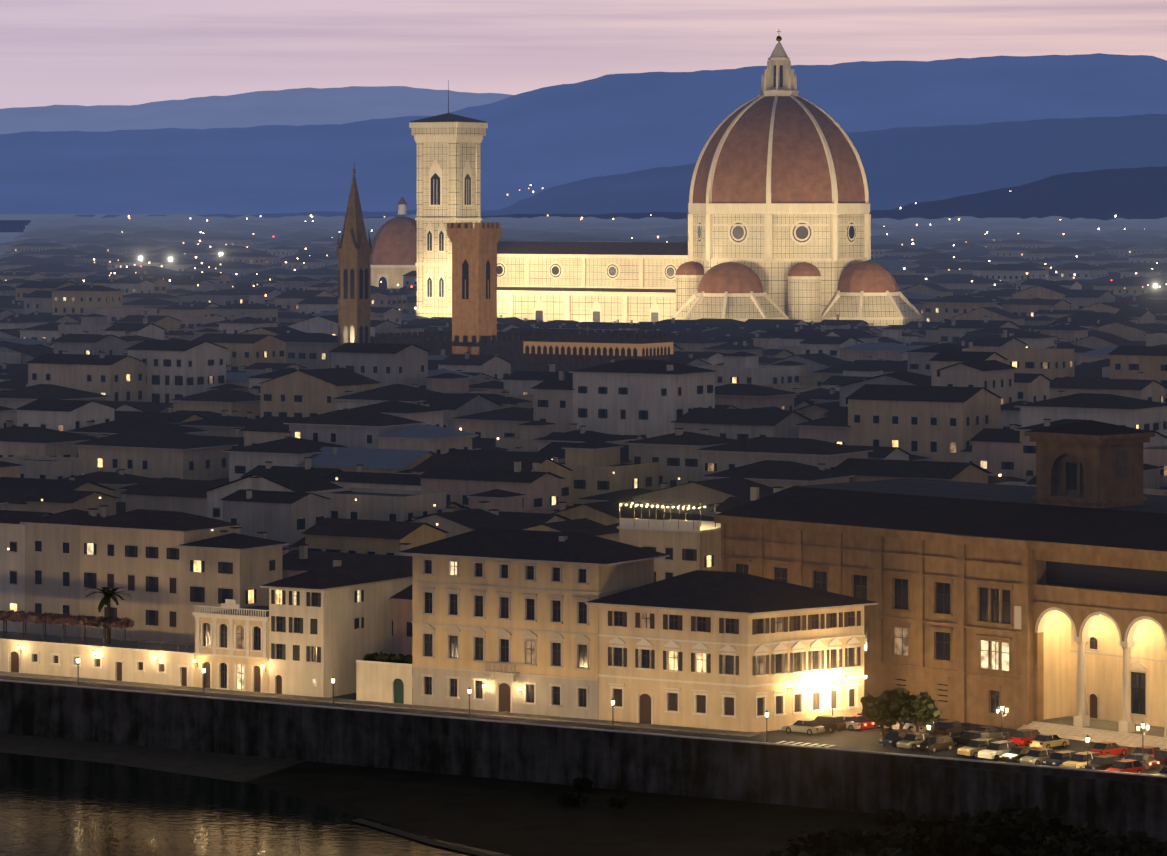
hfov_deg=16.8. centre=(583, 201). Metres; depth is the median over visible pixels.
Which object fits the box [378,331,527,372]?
bargello palace
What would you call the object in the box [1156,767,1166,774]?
car
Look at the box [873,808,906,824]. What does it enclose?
bush
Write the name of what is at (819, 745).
road markings
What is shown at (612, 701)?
street lamp
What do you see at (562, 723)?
lungarno street
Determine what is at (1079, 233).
town
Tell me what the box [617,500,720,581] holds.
rooftop terrace
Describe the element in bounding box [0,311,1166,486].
town
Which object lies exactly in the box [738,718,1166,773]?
piazza paving
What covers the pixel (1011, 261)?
town
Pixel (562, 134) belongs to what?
hills
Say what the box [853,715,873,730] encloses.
car
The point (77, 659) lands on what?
street lamp
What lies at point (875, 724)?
car
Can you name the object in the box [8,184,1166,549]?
distant lights
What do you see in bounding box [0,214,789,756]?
ground
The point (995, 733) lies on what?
car
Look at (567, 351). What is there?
arcaded building
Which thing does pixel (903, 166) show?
hills
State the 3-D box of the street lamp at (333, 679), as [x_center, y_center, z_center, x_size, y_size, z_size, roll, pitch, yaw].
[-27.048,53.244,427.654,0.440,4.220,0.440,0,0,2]
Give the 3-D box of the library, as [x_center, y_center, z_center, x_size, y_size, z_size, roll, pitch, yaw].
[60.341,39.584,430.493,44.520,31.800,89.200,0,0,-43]
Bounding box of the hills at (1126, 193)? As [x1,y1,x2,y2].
[0,166,1166,231]
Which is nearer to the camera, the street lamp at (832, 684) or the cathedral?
the street lamp at (832, 684)
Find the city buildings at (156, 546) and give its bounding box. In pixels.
[0,426,1166,655]
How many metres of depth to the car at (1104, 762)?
383.54 m
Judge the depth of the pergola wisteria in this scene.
462.30 m
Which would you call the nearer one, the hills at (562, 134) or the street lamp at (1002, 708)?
the street lamp at (1002, 708)
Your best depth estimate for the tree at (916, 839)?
280.82 m
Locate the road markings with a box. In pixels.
[776,729,1079,752]
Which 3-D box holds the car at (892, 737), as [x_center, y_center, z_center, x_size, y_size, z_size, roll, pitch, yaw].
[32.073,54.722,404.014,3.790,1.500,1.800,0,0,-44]
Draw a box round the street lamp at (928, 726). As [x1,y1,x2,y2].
[927,723,930,755]
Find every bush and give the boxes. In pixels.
[556,791,587,806]
[571,777,592,791]
[606,794,628,808]
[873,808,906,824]
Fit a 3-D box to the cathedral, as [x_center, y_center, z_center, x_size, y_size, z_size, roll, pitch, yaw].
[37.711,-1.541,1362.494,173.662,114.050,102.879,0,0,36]
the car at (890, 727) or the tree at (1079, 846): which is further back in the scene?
the car at (890, 727)
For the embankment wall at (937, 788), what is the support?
on the ground
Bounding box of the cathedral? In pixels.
[409,31,922,325]
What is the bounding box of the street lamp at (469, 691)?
[467,686,470,717]
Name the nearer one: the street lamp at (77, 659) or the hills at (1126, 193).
the street lamp at (77, 659)
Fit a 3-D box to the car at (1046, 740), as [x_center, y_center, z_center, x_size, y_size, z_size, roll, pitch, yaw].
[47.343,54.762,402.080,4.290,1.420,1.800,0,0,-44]
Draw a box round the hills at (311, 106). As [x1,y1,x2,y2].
[0,86,512,133]
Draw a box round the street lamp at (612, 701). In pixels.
[611,699,614,729]
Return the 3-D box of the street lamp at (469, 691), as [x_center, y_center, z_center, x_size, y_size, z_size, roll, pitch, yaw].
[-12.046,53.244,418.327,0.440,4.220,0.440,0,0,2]
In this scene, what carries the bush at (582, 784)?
on the river bank
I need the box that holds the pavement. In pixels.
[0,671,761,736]
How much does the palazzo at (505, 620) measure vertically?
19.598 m
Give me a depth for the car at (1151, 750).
391.33 m
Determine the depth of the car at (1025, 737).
402.66 m
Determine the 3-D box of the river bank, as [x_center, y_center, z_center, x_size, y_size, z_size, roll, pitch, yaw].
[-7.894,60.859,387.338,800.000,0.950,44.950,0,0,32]
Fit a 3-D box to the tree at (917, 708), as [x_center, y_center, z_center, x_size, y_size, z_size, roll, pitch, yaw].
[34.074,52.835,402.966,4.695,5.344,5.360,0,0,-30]
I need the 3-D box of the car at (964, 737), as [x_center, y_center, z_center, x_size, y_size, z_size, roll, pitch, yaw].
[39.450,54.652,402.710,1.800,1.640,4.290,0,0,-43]
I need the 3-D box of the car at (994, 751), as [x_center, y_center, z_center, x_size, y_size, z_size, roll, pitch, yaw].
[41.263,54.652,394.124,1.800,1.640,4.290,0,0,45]
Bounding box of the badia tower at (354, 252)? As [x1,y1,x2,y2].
[336,169,371,346]
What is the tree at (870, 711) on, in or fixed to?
on the piazza paving
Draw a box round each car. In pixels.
[782,719,824,734]
[814,715,845,732]
[842,715,860,730]
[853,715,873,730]
[857,713,877,728]
[878,714,906,729]
[879,729,912,746]
[892,719,915,729]
[897,732,930,749]
[911,719,937,732]
[917,734,954,752]
[933,720,967,736]
[951,730,990,746]
[957,738,996,757]
[974,726,1009,739]
[978,740,1015,760]
[999,746,1033,762]
[1010,729,1039,746]
[1019,748,1054,764]
[1029,733,1069,748]
[1042,750,1076,766]
[1062,751,1099,767]
[1082,754,1120,769]
[1089,741,1128,755]
[1106,759,1143,772]
[1121,753,1159,768]
[1132,746,1160,756]
[1153,749,1166,764]
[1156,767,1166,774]
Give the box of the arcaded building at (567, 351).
[523,329,672,371]
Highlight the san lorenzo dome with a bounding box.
[370,197,416,288]
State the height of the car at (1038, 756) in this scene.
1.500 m
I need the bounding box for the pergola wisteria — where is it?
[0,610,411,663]
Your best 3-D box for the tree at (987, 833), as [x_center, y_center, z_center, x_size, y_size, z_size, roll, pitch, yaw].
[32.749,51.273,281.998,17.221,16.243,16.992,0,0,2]
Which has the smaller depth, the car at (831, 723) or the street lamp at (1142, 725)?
the street lamp at (1142, 725)
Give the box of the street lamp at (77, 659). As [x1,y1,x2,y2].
[76,657,79,685]
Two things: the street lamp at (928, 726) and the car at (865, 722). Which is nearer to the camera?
the street lamp at (928, 726)
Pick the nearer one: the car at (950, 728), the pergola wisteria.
the car at (950, 728)
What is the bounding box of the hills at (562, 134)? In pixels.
[0,53,1166,213]
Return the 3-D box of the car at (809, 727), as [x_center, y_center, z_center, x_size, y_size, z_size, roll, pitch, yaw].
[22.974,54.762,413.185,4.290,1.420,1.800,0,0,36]
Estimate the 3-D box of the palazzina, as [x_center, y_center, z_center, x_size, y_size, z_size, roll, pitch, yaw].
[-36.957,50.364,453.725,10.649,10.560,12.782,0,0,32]
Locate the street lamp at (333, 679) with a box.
[331,677,334,706]
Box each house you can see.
[260,558,411,697]
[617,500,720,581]
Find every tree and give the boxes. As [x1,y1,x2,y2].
[83,587,131,643]
[766,825,885,855]
[781,847,885,855]
[860,693,898,736]
[863,813,1022,855]
[873,687,934,728]
[890,695,941,731]
[926,801,1115,855]
[1008,831,1166,855]
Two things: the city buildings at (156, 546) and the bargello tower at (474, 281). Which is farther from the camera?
the bargello tower at (474, 281)
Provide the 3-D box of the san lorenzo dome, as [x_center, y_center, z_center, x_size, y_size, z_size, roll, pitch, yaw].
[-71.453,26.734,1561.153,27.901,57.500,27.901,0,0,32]
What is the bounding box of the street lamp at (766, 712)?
[765,710,768,741]
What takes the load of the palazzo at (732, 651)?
on the ground
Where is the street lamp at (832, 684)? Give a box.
[827,681,838,714]
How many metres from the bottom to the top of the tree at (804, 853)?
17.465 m
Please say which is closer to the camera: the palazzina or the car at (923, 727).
the car at (923, 727)
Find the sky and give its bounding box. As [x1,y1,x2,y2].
[0,0,1166,108]
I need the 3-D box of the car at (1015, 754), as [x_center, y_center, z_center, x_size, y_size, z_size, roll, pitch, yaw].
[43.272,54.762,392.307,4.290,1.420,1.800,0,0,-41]
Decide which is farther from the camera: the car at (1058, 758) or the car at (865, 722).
the car at (865, 722)
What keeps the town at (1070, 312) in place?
on the ground
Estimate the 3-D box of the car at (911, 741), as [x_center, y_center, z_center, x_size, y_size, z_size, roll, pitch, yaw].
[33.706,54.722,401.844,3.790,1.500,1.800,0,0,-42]
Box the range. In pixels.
[0,617,194,686]
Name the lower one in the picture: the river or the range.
the river
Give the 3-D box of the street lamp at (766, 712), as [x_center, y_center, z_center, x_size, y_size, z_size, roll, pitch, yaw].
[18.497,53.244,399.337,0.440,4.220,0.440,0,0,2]
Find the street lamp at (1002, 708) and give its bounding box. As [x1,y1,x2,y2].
[996,704,1008,739]
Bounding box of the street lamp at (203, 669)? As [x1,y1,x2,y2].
[202,667,205,695]
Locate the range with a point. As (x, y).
(152, 662)
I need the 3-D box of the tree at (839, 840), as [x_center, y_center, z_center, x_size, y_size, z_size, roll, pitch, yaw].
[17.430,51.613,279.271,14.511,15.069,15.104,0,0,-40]
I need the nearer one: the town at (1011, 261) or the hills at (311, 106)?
the town at (1011, 261)
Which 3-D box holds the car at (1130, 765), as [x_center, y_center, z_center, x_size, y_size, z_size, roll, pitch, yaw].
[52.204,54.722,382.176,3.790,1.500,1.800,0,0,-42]
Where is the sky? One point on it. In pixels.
(53, 52)
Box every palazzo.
[397,528,669,719]
[585,570,877,731]
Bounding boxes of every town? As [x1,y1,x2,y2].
[0,214,1166,258]
[0,235,1166,295]
[0,270,1166,355]
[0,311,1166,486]
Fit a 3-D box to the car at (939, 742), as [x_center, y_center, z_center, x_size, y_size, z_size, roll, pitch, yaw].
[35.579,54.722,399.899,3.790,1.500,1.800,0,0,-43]
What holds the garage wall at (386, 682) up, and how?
on the lungarno street
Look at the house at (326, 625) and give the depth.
445.34 m
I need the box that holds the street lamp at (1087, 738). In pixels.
[1086,735,1089,768]
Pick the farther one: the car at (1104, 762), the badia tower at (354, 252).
the badia tower at (354, 252)
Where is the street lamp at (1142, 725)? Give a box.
[1137,722,1148,771]
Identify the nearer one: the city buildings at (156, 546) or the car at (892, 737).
the car at (892, 737)
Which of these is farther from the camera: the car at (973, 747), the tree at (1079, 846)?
the car at (973, 747)
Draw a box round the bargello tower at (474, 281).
[447,222,501,354]
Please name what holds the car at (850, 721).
on the piazza paving
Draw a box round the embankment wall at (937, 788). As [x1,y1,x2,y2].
[0,679,1166,841]
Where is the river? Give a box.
[0,752,509,855]
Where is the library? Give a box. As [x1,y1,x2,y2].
[714,420,1166,749]
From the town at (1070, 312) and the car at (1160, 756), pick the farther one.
the town at (1070, 312)
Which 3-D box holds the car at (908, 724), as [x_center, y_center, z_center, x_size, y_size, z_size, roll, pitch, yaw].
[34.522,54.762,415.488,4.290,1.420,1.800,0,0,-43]
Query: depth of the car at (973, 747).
395.39 m
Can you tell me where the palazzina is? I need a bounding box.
[192,599,268,692]
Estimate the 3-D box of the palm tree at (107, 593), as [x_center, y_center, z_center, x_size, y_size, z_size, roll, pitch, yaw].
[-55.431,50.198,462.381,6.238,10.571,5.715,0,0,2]
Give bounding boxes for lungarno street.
[0,675,775,739]
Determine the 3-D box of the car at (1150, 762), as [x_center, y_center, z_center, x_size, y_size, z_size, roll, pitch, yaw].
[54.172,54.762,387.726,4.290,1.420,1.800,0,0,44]
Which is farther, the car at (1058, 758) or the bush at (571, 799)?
the bush at (571, 799)
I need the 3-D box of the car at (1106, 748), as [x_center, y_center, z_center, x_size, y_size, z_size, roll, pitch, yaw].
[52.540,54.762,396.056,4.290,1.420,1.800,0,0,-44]
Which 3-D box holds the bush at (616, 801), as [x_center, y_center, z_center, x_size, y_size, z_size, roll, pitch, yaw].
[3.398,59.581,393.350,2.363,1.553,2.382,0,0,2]
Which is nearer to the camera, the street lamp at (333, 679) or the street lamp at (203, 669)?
the street lamp at (333, 679)
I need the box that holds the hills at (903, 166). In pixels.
[75,114,1166,217]
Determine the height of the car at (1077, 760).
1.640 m
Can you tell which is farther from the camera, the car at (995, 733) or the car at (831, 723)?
the car at (831, 723)
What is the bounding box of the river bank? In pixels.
[0,733,1166,855]
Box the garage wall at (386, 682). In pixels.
[356,652,411,704]
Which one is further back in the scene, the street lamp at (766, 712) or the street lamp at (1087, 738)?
the street lamp at (766, 712)
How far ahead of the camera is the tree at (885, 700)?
405.05 m

